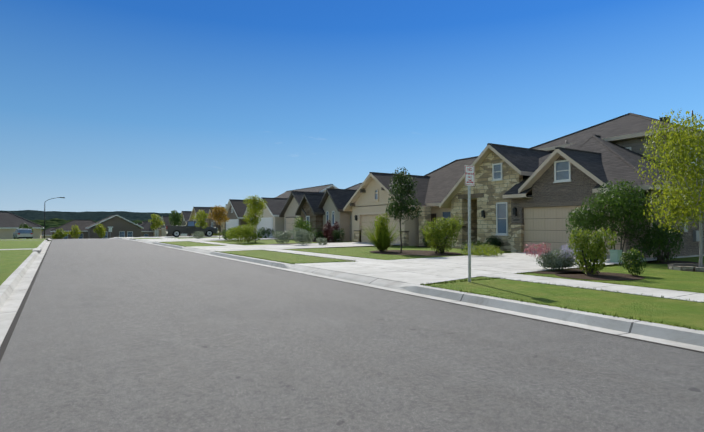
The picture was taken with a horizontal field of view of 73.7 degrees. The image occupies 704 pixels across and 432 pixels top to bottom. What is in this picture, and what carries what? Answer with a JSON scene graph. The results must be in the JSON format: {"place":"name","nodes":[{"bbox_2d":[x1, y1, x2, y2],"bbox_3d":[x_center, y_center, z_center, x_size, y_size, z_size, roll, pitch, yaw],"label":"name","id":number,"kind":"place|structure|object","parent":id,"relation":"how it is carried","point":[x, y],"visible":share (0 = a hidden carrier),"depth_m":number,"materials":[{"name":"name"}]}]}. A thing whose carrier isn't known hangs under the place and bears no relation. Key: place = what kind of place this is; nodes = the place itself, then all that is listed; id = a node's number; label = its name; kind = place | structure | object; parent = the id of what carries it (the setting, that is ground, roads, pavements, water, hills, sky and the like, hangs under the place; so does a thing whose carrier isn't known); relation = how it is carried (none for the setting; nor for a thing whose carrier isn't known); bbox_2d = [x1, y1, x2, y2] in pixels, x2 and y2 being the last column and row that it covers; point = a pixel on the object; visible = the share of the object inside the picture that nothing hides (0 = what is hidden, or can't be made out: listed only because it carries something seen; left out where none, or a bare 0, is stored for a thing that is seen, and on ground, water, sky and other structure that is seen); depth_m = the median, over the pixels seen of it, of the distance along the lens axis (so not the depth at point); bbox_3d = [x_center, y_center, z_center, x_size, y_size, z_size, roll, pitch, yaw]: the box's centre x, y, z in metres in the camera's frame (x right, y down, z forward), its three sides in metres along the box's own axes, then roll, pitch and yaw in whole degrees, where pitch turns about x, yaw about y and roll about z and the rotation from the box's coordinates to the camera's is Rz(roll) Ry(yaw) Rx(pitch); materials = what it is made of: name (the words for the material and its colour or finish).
{"place":"outdoors","nodes":[
{"label":"outdoors","id":0,"kind":"place"},
{"bbox_2d":[0,210,180,221],"bbox_3d":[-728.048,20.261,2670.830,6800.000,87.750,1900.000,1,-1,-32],"label":"ridge","id":1,"kind":"structure","parent":0,"point":[98,216],"depth_m":1953.77,"materials":[{"name":"green plant"}]},
{"bbox_2d":[0,239,703,431],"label":"road","id":2,"kind":"structure","parent":0,"point":[116,335],"depth_m":4.73,"materials":[{"name":"grey asphalt"}]},
{"bbox_2d":[0,238,703,361],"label":"kerbs","id":3,"kind":"structure","parent":2,"relation":"on","point":[16,285],"depth_m":8.15,"materials":[{"name":"concrete"}]},
{"bbox_2d":[0,237,703,330],"bbox_3d":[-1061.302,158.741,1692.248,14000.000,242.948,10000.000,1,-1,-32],"label":"ground","id":4,"kind":"structure","parent":0,"point":[660,276],"depth_m":17.41,"materials":[{"name":"green plant"}]},
{"bbox_2d":[0,212,43,238],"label":"house","id":5,"kind":"structure","parent":4,"relation":"on","point":[10,223],"depth_m":81.89,"materials":[{"name":"beige paint"}]},
{"bbox_2d":[13,229,32,237],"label":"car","id":6,"kind":"object","parent":4,"relation":"on","point":[23,233],"visible":0.98,"depth_m":67.27,"materials":[{"name":"silver metal"}]},
{"bbox_2d":[19,223,32,232],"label":"tree","id":7,"kind":"object","parent":4,"relation":"on","point":[25,226],"visible":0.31,"depth_m":76.33,"materials":[{"name":"green plant"}]},
{"bbox_2d":[42,227,56,238],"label":"house","id":8,"kind":"structure","parent":4,"relation":"on","point":[48,233],"depth_m":148.91,"materials":[{"name":"beige paint"}]},
{"bbox_2d":[44,197,64,238],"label":"street light","id":9,"kind":"object","parent":4,"relation":"on","point":[44,214],"visible":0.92,"depth_m":80.66,"materials":[{"name":"grey metal"}]},
{"bbox_2d":[51,228,66,238],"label":"shrub","id":10,"kind":"object","parent":4,"relation":"on","point":[58,234],"visible":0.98,"depth_m":91.37,"materials":[{"name":"green plant"}]},
{"bbox_2d":[50,220,96,238],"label":"house","id":11,"kind":"structure","parent":4,"relation":"on","point":[81,225],"depth_m":108.77,"materials":[{"name":"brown paint"}]},
{"bbox_2d":[66,224,81,238],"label":"tree","id":12,"kind":"object","parent":4,"relation":"on","point":[74,235],"visible":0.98,"depth_m":104.02,"materials":[{"name":"green plant"}]},
{"bbox_2d":[29,218,147,230],"bbox_3d":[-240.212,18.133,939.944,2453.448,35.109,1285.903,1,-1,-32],"label":"valley trees","id":13,"kind":"object","parent":4,"relation":"on","point":[54,222],"depth_m":854.33,"materials":[{"name":"green plant"}]},
{"bbox_2d":[93,223,105,238],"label":"tree","id":14,"kind":"object","parent":4,"relation":"on","point":[100,229],"visible":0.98,"depth_m":87.22,"materials":[{"name":"green plant"}]},
{"bbox_2d":[85,214,143,238],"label":"house","id":15,"kind":"structure","parent":4,"relation":"on","point":[122,226],"depth_m":93.60,"materials":[{"name":"brown brick"}]},
{"bbox_2d":[139,219,154,236],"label":"house","id":16,"kind":"structure","parent":4,"relation":"on","point":[146,231],"depth_m":115.93,"materials":[{"name":"beige brick"}]},
{"bbox_2d":[148,214,164,236],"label":"tree","id":17,"kind":"object","parent":4,"relation":"on","point":[156,224],"visible":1,"depth_m":71.80,"materials":[{"name":"green plant"}]},
{"bbox_2d":[153,219,160,236],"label":"house","id":18,"kind":"structure","parent":4,"relation":"on","point":[158,232],"depth_m":103.50,"materials":[{"name":"beige paint"}]},
{"bbox_2d":[159,216,179,236],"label":"house","id":19,"kind":"structure","parent":4,"relation":"on","point":[165,219],"depth_m":97.67,"materials":[{"name":"brown paint"}]},
{"bbox_2d":[169,210,181,225],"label":"tree","id":20,"kind":"object","parent":4,"relation":"on","point":[173,218],"visible":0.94,"depth_m":60.99,"materials":[{"name":"green plant"}]},
{"bbox_2d":[179,211,191,235],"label":"house","id":21,"kind":"structure","parent":4,"relation":"on","point":[185,215],"depth_m":82.47,"materials":[{"name":"grey brick"}]},
{"bbox_2d":[192,210,207,228],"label":"tree","id":22,"kind":"object","parent":4,"relation":"on","point":[203,223],"visible":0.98,"depth_m":51.57,"materials":[{"name":"green plant"}]},
{"bbox_2d":[189,207,224,235],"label":"house","id":23,"kind":"structure","parent":4,"relation":"on","point":[211,223],"depth_m":73.26,"materials":[{"name":"stone"}]},
{"bbox_2d":[208,205,229,238],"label":"autumn tree","id":24,"kind":"object","parent":4,"relation":"on","point":[222,215],"visible":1,"depth_m":44.76,"materials":[{"name":"orange plant"}]},
{"bbox_2d":[221,229,235,240],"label":"lawn bush","id":25,"kind":"object","parent":4,"relation":"on","point":[224,236],"visible":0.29,"depth_m":38.97,"materials":[{"name":"green plant"}]},
{"bbox_2d":[225,224,261,242],"bbox_3d":[-7.903,1.305,34.350,2.952,1.448,2.074,1,-1,-32],"label":"lime bush","id":26,"kind":"object","parent":4,"relation":"on","point":[245,233],"visible":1,"depth_m":33.95,"materials":[{"name":"green plant"}]},
{"bbox_2d":[224,197,274,235],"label":"house","id":27,"kind":"structure","parent":4,"relation":"on","point":[235,209],"depth_m":59.37,"materials":[{"name":"white paint"}]},
{"bbox_2d":[243,195,267,240],"bbox_3d":[-7.906,0.195,37.781,1.910,3.882,2.036,1,-1,-32],"label":"tree","id":28,"kind":"object","parent":4,"relation":"on","point":[255,208],"visible":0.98,"depth_m":37.61,"materials":[{"name":"green plant"}]},
{"bbox_2d":[256,227,273,237],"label":"shrub","id":29,"kind":"object","parent":4,"relation":"on","point":[262,232],"visible":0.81,"depth_m":46.71,"materials":[{"name":"green plant"}]},
{"bbox_2d":[244,184,338,237],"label":"house","id":30,"kind":"structure","parent":4,"relation":"on","point":[271,219],"depth_m":50.18,"materials":[{"name":"white paint"}]},
{"bbox_2d":[279,183,361,240],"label":"house","id":31,"kind":"structure","parent":4,"relation":"on","point":[320,209],"depth_m":41.23,"materials":[{"name":"grey paint"}]},
{"bbox_2d":[114,236,656,284],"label":"driveways","id":32,"kind":"structure","parent":4,"relation":"on","point":[521,262],"depth_m":15.45,"materials":[{"name":"concrete"}]},
{"bbox_2d":[166,221,217,233],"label":"pickup truck","id":33,"kind":"object","parent":32,"relation":"on","point":[189,227],"visible":0.9,"depth_m":55.94,"materials":[{"name":"grey metal"}]},
{"bbox_2d":[172,230,212,236],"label":"truck wheels","id":34,"kind":"object","parent":33,"relation":"attached to","point":[177,233],"visible":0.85,"depth_m":56.63,"materials":[{"name":"black rubber"}]},
{"bbox_2d":[193,231,205,238],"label":"bush row","id":35,"kind":"object","parent":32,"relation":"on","point":[198,233],"visible":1,"depth_m":46.48,"materials":[{"name":"green plant"}]},
{"bbox_2d":[343,156,477,245],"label":"house","id":36,"kind":"structure","parent":4,"relation":"on","point":[366,204],"depth_m":32.64,"materials":[{"name":"beige paint"}]},
{"bbox_2d":[159,241,703,330],"bbox_3d":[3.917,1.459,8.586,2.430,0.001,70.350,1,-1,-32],"label":"verge turf","id":37,"kind":"structure","parent":4,"relation":"on","point":[667,311],"depth_m":8.38,"materials":[{"name":"green plant"}]},
{"bbox_2d":[465,165,474,281],"bbox_3d":[2.689,0.203,10.735,0.305,2.710,0.042,1,-1,-32],"label":"no parking sign","id":38,"kind":"object","parent":4,"relation":"on","point":[469,183],"visible":1,"depth_m":10.72,"materials":[{"name":"silver metal"}]},
{"bbox_2d":[462,241,497,252],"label":"bush","id":39,"kind":"object","parent":4,"relation":"on","point":[478,243],"visible":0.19,"depth_m":21.86,"materials":[{"name":"green plant"}]},
{"bbox_2d":[461,244,503,256],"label":"ground cover","id":40,"kind":"object","parent":4,"relation":"on","point":[485,250],"visible":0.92,"depth_m":19.23,"materials":[{"name":"green plant"}]},
{"bbox_2d":[268,240,703,279],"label":"mulch beds","id":41,"kind":"object","parent":4,"relation":"on","point":[672,265],"visible":0.54,"depth_m":13.37,"materials":[{"name":"brown soil"}]},
{"bbox_2d":[272,230,292,243],"bbox_3d":[-4.648,1.453,32.003,1.470,1.062,1.409,0,-1,3],"label":"sage","id":42,"kind":"object","parent":41,"relation":"on","point":[282,235],"visible":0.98,"depth_m":31.75,"materials":[{"name":"green plant"}]},
{"bbox_2d":[292,227,314,244],"bbox_3d":[-3.187,1.336,30.707,1.667,1.217,1.674,1,-1,-32],"label":"sage","id":43,"kind":"object","parent":41,"relation":"on","point":[302,234],"visible":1,"depth_m":30.37,"materials":[{"name":"green plant"}]},
{"bbox_2d":[291,216,319,241],"bbox_3d":[-3.467,0.990,34.507,2.767,2.075,2.849,1,-1,-32],"label":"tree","id":44,"kind":"object","parent":41,"relation":"on","point":[299,223],"visible":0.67,"depth_m":34.28,"materials":[{"name":"green plant"}]},
{"bbox_2d":[313,230,324,239],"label":"shrub","id":45,"kind":"object","parent":41,"relation":"on","point":[319,234],"visible":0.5,"depth_m":39.01,"materials":[{"name":"green plant"}]},
{"bbox_2d":[316,237,327,244],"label":"shrub","id":46,"kind":"object","parent":41,"relation":"on","point":[320,240],"visible":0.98,"depth_m":30.24,"materials":[{"name":"green plant"}]},
{"bbox_2d":[322,220,332,241],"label":"purple shrub","id":47,"kind":"object","parent":41,"relation":"on","point":[326,229],"visible":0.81,"depth_m":37.66,"materials":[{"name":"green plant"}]},
{"bbox_2d":[327,221,339,241],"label":"purple shrub","id":48,"kind":"object","parent":41,"relation":"on","point":[333,229],"visible":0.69,"depth_m":36.38,"materials":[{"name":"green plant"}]},
{"bbox_2d":[331,228,344,241],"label":"shrub","id":49,"kind":"object","parent":41,"relation":"on","point":[337,234],"visible":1,"depth_m":35.37,"materials":[{"name":"green plant"}]},
{"bbox_2d":[358,213,410,251],"bbox_3d":[1.610,0.807,23.256,3.169,2.056,2.821,0,-1,-3],"label":"spiky shrub","id":50,"kind":"object","parent":41,"relation":"on","point":[383,242],"visible":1,"depth_m":22.96,"materials":[{"name":"green plant"}]},
{"bbox_2d":[385,167,421,252],"bbox_3d":[2.497,-0.267,22.199,1.948,4.140,1.752,-1,-1,23],"label":"live oak tree","id":51,"kind":"object","parent":41,"relation":"on","point":[404,205],"visible":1,"depth_m":21.94,"materials":[{"name":"green plant"}]},
{"bbox_2d":[422,232,442,245],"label":"shrub","id":52,"kind":"object","parent":41,"relation":"on","point":[424,241],"depth_m":29.05,"materials":[{"name":"green plant"}]},
{"bbox_2d":[419,216,463,252],"bbox_3d":[4.224,0.879,21.863,1.900,1.842,1.862,-1,-1,32],"label":"shrub","id":53,"kind":"object","parent":41,"relation":"on","point":[437,232],"visible":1,"depth_m":21.67,"materials":[{"name":"green plant"}]},
{"bbox_2d":[523,242,550,258],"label":"pink flowers","id":54,"kind":"object","parent":41,"relation":"on","point":[538,250],"visible":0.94,"depth_m":13.72,"materials":[{"name":"pink plant"}]},
{"bbox_2d":[535,249,578,269],"bbox_3d":[5.900,1.232,13.420,1.228,0.700,1.268,1,-1,-32],"label":"shrub","id":55,"kind":"object","parent":41,"relation":"on","point":[551,261],"visible":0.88,"depth_m":13.27,"materials":[{"name":"green plant"}]},
{"bbox_2d":[552,244,581,260],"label":"lavender flowers","id":56,"kind":"object","parent":41,"relation":"on","point":[568,249],"visible":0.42,"depth_m":13.20,"materials":[{"name":"purple plant"}]},
{"bbox_2d":[567,226,616,274],"bbox_3d":[6.237,0.919,12.211,1.074,1.347,0.910,0,-1,9],"label":"bush","id":57,"kind":"object","parent":41,"relation":"on","point":[589,259],"visible":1,"depth_m":12.07,"materials":[{"name":"green plant"}]},
{"bbox_2d":[565,178,662,252],"bbox_3d":[9.719,0.164,17.416,3.473,3.083,2.898,1,-1,-32],"label":"tall shrub","id":58,"kind":"object","parent":41,"relation":"on","point":[618,204],"visible":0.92,"depth_m":16.93,"materials":[{"name":"green plant"}]},
{"bbox_2d":[618,247,646,275],"bbox_3d":[7.222,1.170,12.034,0.590,0.737,0.643,0,-1,-13],"label":"bush","id":59,"kind":"object","parent":41,"relation":"on","point":[632,265],"visible":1,"depth_m":11.96,"materials":[{"name":"green plant"}]},
{"bbox_2d":[637,108,703,266],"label":"tree","id":60,"kind":"object","parent":41,"relation":"on","point":[688,158],"visible":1,"depth_m":13.68,"materials":[{"name":"green plant"}]},
{"bbox_2d":[486,235,503,248],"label":"shrub","id":61,"kind":"object","parent":4,"relation":"on","point":[494,241],"visible":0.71,"depth_m":24.08,"materials":[{"name":"green plant"}]},
{"bbox_2d":[439,110,703,257],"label":"house","id":62,"kind":"structure","parent":4,"relation":"on","point":[521,197],"depth_m":22.54,"materials":[{"name":"beige stone"}]},
{"bbox_2d":[609,250,622,263],"bbox_3d":[8.934,1.393,15.888,0.320,0.490,0.320,1,-1,-32],"label":"utility box","id":63,"kind":"object","parent":4,"relation":"on","point":[615,255],"visible":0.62,"depth_m":15.80,"materials":[{"name":"green metal"}]},
{"bbox_2d":[634,223,683,261],"bbox_3d":[10.889,0.954,16.574,1.413,1.474,1.440,1,-1,-32],"label":"shrub","id":64,"kind":"object","parent":4,"relation":"on","point":[660,242],"visible":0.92,"depth_m":16.38,"materials":[{"name":"green plant"}]},
{"bbox_2d":[0,237,703,302],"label":"sidewalk","id":65,"kind":"structure","parent":0,"point":[672,294],"depth_m":11.55,"materials":[{"name":"concrete"}]},
{"bbox_2d":[0,0,703,212],"label":"sky","id":66,"kind":"structure","parent":0,"point":[157,106],"materials":[{"name":"blue"}]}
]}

